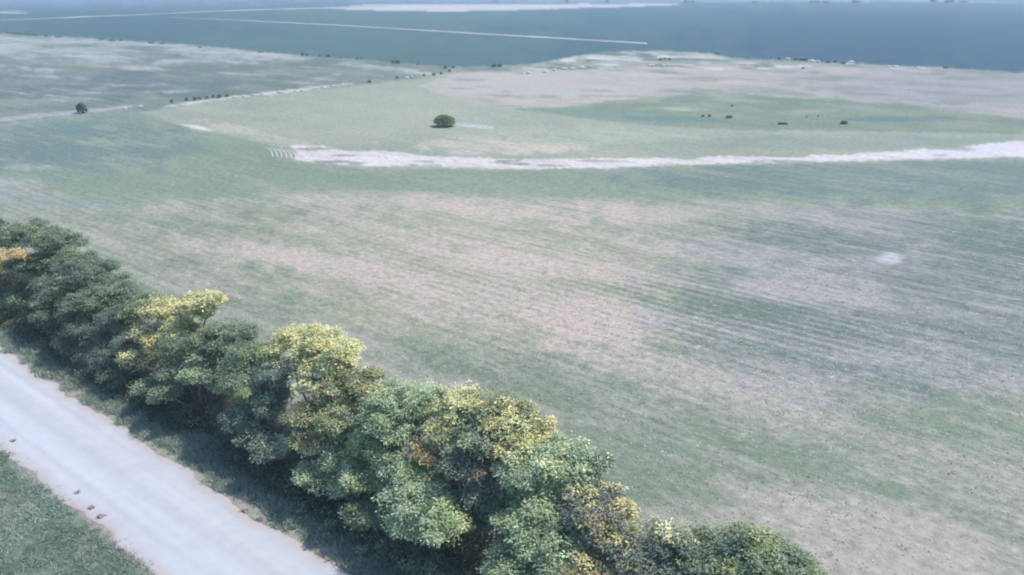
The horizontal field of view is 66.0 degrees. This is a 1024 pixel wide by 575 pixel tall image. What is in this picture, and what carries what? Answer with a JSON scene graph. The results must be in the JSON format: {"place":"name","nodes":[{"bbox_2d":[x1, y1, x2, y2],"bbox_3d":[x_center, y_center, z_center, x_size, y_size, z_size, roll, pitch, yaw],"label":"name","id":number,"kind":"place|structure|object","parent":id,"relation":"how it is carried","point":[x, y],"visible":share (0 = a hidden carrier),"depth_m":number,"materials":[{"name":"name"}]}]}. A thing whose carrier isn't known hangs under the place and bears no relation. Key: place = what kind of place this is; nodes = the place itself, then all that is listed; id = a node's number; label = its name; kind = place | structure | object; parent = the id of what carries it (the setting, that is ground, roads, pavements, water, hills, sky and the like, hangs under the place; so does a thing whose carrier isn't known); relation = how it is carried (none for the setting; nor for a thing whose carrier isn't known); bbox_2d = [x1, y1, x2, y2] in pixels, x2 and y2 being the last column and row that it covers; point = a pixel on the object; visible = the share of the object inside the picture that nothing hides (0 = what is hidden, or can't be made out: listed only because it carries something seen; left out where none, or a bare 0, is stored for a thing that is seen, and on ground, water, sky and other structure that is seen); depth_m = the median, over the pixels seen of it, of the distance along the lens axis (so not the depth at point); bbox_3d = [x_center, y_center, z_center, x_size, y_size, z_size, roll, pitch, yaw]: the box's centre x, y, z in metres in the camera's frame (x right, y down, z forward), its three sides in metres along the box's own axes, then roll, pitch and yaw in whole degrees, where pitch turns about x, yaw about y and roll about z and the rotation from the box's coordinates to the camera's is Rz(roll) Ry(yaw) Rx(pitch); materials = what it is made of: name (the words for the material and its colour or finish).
{"place":"outdoors","nodes":[
{"label":"outdoors","id":0,"kind":"place"},
{"bbox_2d":[0,11,26,13],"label":"dirt road","id":1,"kind":"structure","parent":0,"point":[12,13],"depth_m":635.90,"materials":[{"name":"beige soil"}]},
{"bbox_2d":[0,446,154,574],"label":"grass","id":2,"kind":"structure","parent":0,"point":[94,547],"depth_m":37.86,"materials":[{"name":"green plant"}]},
{"bbox_2d":[0,347,349,574],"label":"road","id":3,"kind":"structure","parent":0,"point":[166,516],"depth_m":41.28,"materials":[{"name":"grey gravel"}]},
{"bbox_2d":[9,5,387,19],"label":"dirt road","id":4,"kind":"structure","parent":0,"point":[211,11],"depth_m":699.07,"materials":[{"name":"beige soil"}]},
{"bbox_2d":[0,321,420,574],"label":"grass","id":5,"kind":"structure","parent":0,"point":[97,399],"depth_m":44.60,"materials":[{"name":"green plant"}]},
{"bbox_2d":[0,33,448,123],"bbox_3d":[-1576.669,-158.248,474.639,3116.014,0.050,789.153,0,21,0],"label":"rough pasture","id":6,"kind":"structure","parent":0,"point":[43,77],"depth_m":226.79,"materials":[{"name":"green plant"}]},
{"bbox_2d":[76,102,88,112],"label":"bush","id":7,"kind":"object","parent":6,"relation":"on","point":[81,106],"visible":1,"depth_m":158.37,"materials":[{"name":"green plant"}]},
{"bbox_2d":[0,271,579,574],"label":"ground","id":8,"kind":"structure","parent":0,"point":[324,552],"depth_m":39.13,"materials":[{"name":"green plant"}]},
{"bbox_2d":[0,247,33,325],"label":"tree","id":9,"kind":"object","parent":8,"relation":"on","point":[15,254],"visible":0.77,"depth_m":60.95,"materials":[{"name":"yellow plant"}]},
{"bbox_2d":[0,213,102,313],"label":"tree","id":10,"kind":"object","parent":8,"relation":"on","point":[42,261],"visible":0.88,"depth_m":61.41,"materials":[{"name":"green plant"}]},
{"bbox_2d":[0,255,153,363],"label":"tree","id":11,"kind":"object","parent":8,"relation":"on","point":[94,296],"visible":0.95,"depth_m":56.63,"materials":[{"name":"green plant"}]},
{"bbox_2d":[49,303,153,389],"bbox_3d":[-27.697,3.487,53.710,9.759,4.653,5.383,19,28,40],"label":"tree","id":12,"kind":"object","parent":8,"relation":"on","point":[104,323],"visible":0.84,"depth_m":52.91,"materials":[{"name":"green plant"}]},
{"bbox_2d":[109,288,233,408],"bbox_3d":[-21.942,3.579,50.116,7.572,7.075,5.858,9,23,23],"label":"tree","id":13,"kind":"object","parent":8,"relation":"on","point":[176,314],"visible":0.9,"depth_m":49.89,"materials":[{"name":"yellow plant"}]},
{"bbox_2d":[127,316,287,433],"bbox_3d":[-18.023,5.123,47.402,10.775,6.159,6.090,10,24,24],"label":"tree","id":14,"kind":"object","parent":8,"relation":"on","point":[231,358],"visible":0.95,"depth_m":46.61,"materials":[{"name":"green plant"}]},
{"bbox_2d":[209,356,316,481],"bbox_3d":[-13.557,6.833,43.060,6.787,6.162,4.788,17,27,36],"label":"tree","id":15,"kind":"object","parent":8,"relation":"on","point":[269,390],"visible":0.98,"depth_m":42.41,"materials":[{"name":"green plant"}]},
{"bbox_2d":[245,322,365,506],"bbox_3d":[-10.732,6.247,41.922,7.842,8.040,6.400,10,24,25],"label":"tree","id":16,"kind":"object","parent":8,"relation":"on","point":[314,350],"visible":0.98,"depth_m":41.41,"materials":[{"name":"yellow plant"}]},
{"bbox_2d":[270,364,394,517],"bbox_3d":[-9.110,7.338,40.964,6.342,6.711,6.084,17,27,36],"label":"tree","id":17,"kind":"object","parent":8,"relation":"on","point":[335,415],"visible":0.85,"depth_m":39.97,"materials":[{"name":"green plant"}]},
{"bbox_2d":[0,268,686,574],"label":"undergrowth","id":18,"kind":"object","parent":8,"relation":"on","point":[33,331],"visible":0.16,"depth_m":46.57,"materials":[{"name":"green plant"}]},
{"bbox_2d":[290,413,437,544],"bbox_3d":[-6.585,9.043,38.459,9.201,5.379,4.804,13,25,31],"label":"tree","id":19,"kind":"object","parent":8,"relation":"on","point":[355,475],"visible":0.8,"depth_m":37.68,"materials":[{"name":"green plant"}]},
{"bbox_2d":[286,465,475,574],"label":"tree","id":20,"kind":"object","parent":8,"relation":"on","point":[427,512],"visible":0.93,"depth_m":34.82,"materials":[{"name":"green plant"}]},
{"bbox_2d":[318,372,460,557],"bbox_3d":[-6.595,7.827,39.020,8.891,7.248,6.198,16,26,35],"label":"tree","id":21,"kind":"object","parent":8,"relation":"on","point":[398,416],"visible":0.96,"depth_m":37.28,"materials":[{"name":"green plant"}]},
{"bbox_2d":[384,379,552,574],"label":"tree","id":22,"kind":"object","parent":8,"relation":"on","point":[482,496],"visible":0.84,"depth_m":34.54,"materials":[{"name":"green plant"}]},
{"bbox_2d":[416,414,560,574],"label":"tree","id":23,"kind":"object","parent":8,"relation":"on","point":[496,449],"visible":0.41,"depth_m":33.90,"materials":[{"name":"yellow plant"}]},
{"bbox_2d":[475,489,586,574],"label":"tree","id":24,"kind":"object","parent":8,"relation":"on","point":[540,539],"visible":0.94,"depth_m":31.17,"materials":[{"name":"green plant"}]},
{"bbox_2d":[444,431,617,574],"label":"tree","id":25,"kind":"object","parent":8,"relation":"on","point":[559,458],"visible":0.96,"depth_m":32.52,"materials":[{"name":"green plant"}]},
{"bbox_2d":[550,465,650,574],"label":"tree","id":26,"kind":"object","parent":8,"relation":"on","point":[597,522],"visible":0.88,"depth_m":30.50,"materials":[{"name":"green plant"}]},
{"bbox_2d":[612,515,706,574],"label":"tree","id":27,"kind":"object","parent":8,"relation":"on","point":[666,557],"visible":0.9,"depth_m":29.04,"materials":[{"name":"green plant"}]},
{"bbox_2d":[678,516,829,574],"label":"tree","id":28,"kind":"object","parent":8,"relation":"on","point":[737,548],"visible":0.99,"depth_m":27.94,"materials":[{"name":"green plant"}]},
{"bbox_2d":[171,17,646,43],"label":"dirt road","id":29,"kind":"structure","parent":0,"point":[451,32],"depth_m":404.44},
{"bbox_2d":[340,3,678,10],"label":"fallow field","id":30,"kind":"structure","parent":0,"point":[448,7],"depth_m":806.77,"materials":[{"name":"beige soil"}]},
{"bbox_2d":[0,50,1023,574],"bbox_3d":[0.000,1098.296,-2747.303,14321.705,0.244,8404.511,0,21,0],"label":"field","id":31,"kind":"structure","parent":0,"point":[924,268],"depth_m":62.13,"materials":[{"name":"green plant"}]},
{"bbox_2d":[0,1,1023,72],"bbox_3d":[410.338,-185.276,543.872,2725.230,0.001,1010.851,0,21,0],"label":"dark field","id":32,"kind":"structure","parent":0,"point":[982,35],"depth_m":421.06,"materials":[{"name":"green plant"}]},
{"bbox_2d":[0,112,1023,209],"bbox_3d":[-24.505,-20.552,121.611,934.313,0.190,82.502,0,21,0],"label":"meadow","id":33,"kind":"structure","parent":0,"point":[115,159],"depth_m":108.28,"materials":[{"name":"green plant"}]},
{"bbox_2d":[0,0,1023,9],"bbox_3d":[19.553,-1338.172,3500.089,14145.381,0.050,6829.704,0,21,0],"label":"horizon land","id":34,"kind":"structure","parent":0,"point":[104,4],"depth_m":952.13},
{"bbox_2d":[140,73,1023,169],"bbox_3d":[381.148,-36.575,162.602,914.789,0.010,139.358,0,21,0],"label":"crop field","id":35,"kind":"structure","parent":0,"point":[400,116],"depth_m":137.97,"materials":[{"name":"green plant"}]},
{"bbox_2d":[432,113,455,127],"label":"bush","id":36,"kind":"object","parent":35,"relation":"on","point":[445,120],"visible":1,"depth_m":143.37,"materials":[{"name":"green plant"}]},
{"bbox_2d":[182,123,1023,168],"bbox_3d":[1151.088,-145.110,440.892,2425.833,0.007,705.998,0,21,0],"label":"sandy track","id":37,"kind":"structure","parent":0,"point":[323,153],"depth_m":118.61,"materials":[{"name":"beige sand"}]},
{"bbox_2d":[420,64,1023,118],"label":"stubble field","id":38,"kind":"structure","parent":0,"point":[990,93],"depth_m":200.92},
{"bbox_2d":[451,50,1023,74],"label":"scrub land","id":39,"kind":"structure","parent":0,"point":[633,58],"depth_m":257.14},
{"bbox_2d":[536,92,1023,133],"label":"pasture","id":40,"kind":"structure","parent":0,"point":[747,111],"depth_m":157.50,"materials":[{"name":"green plant"}]}
]}

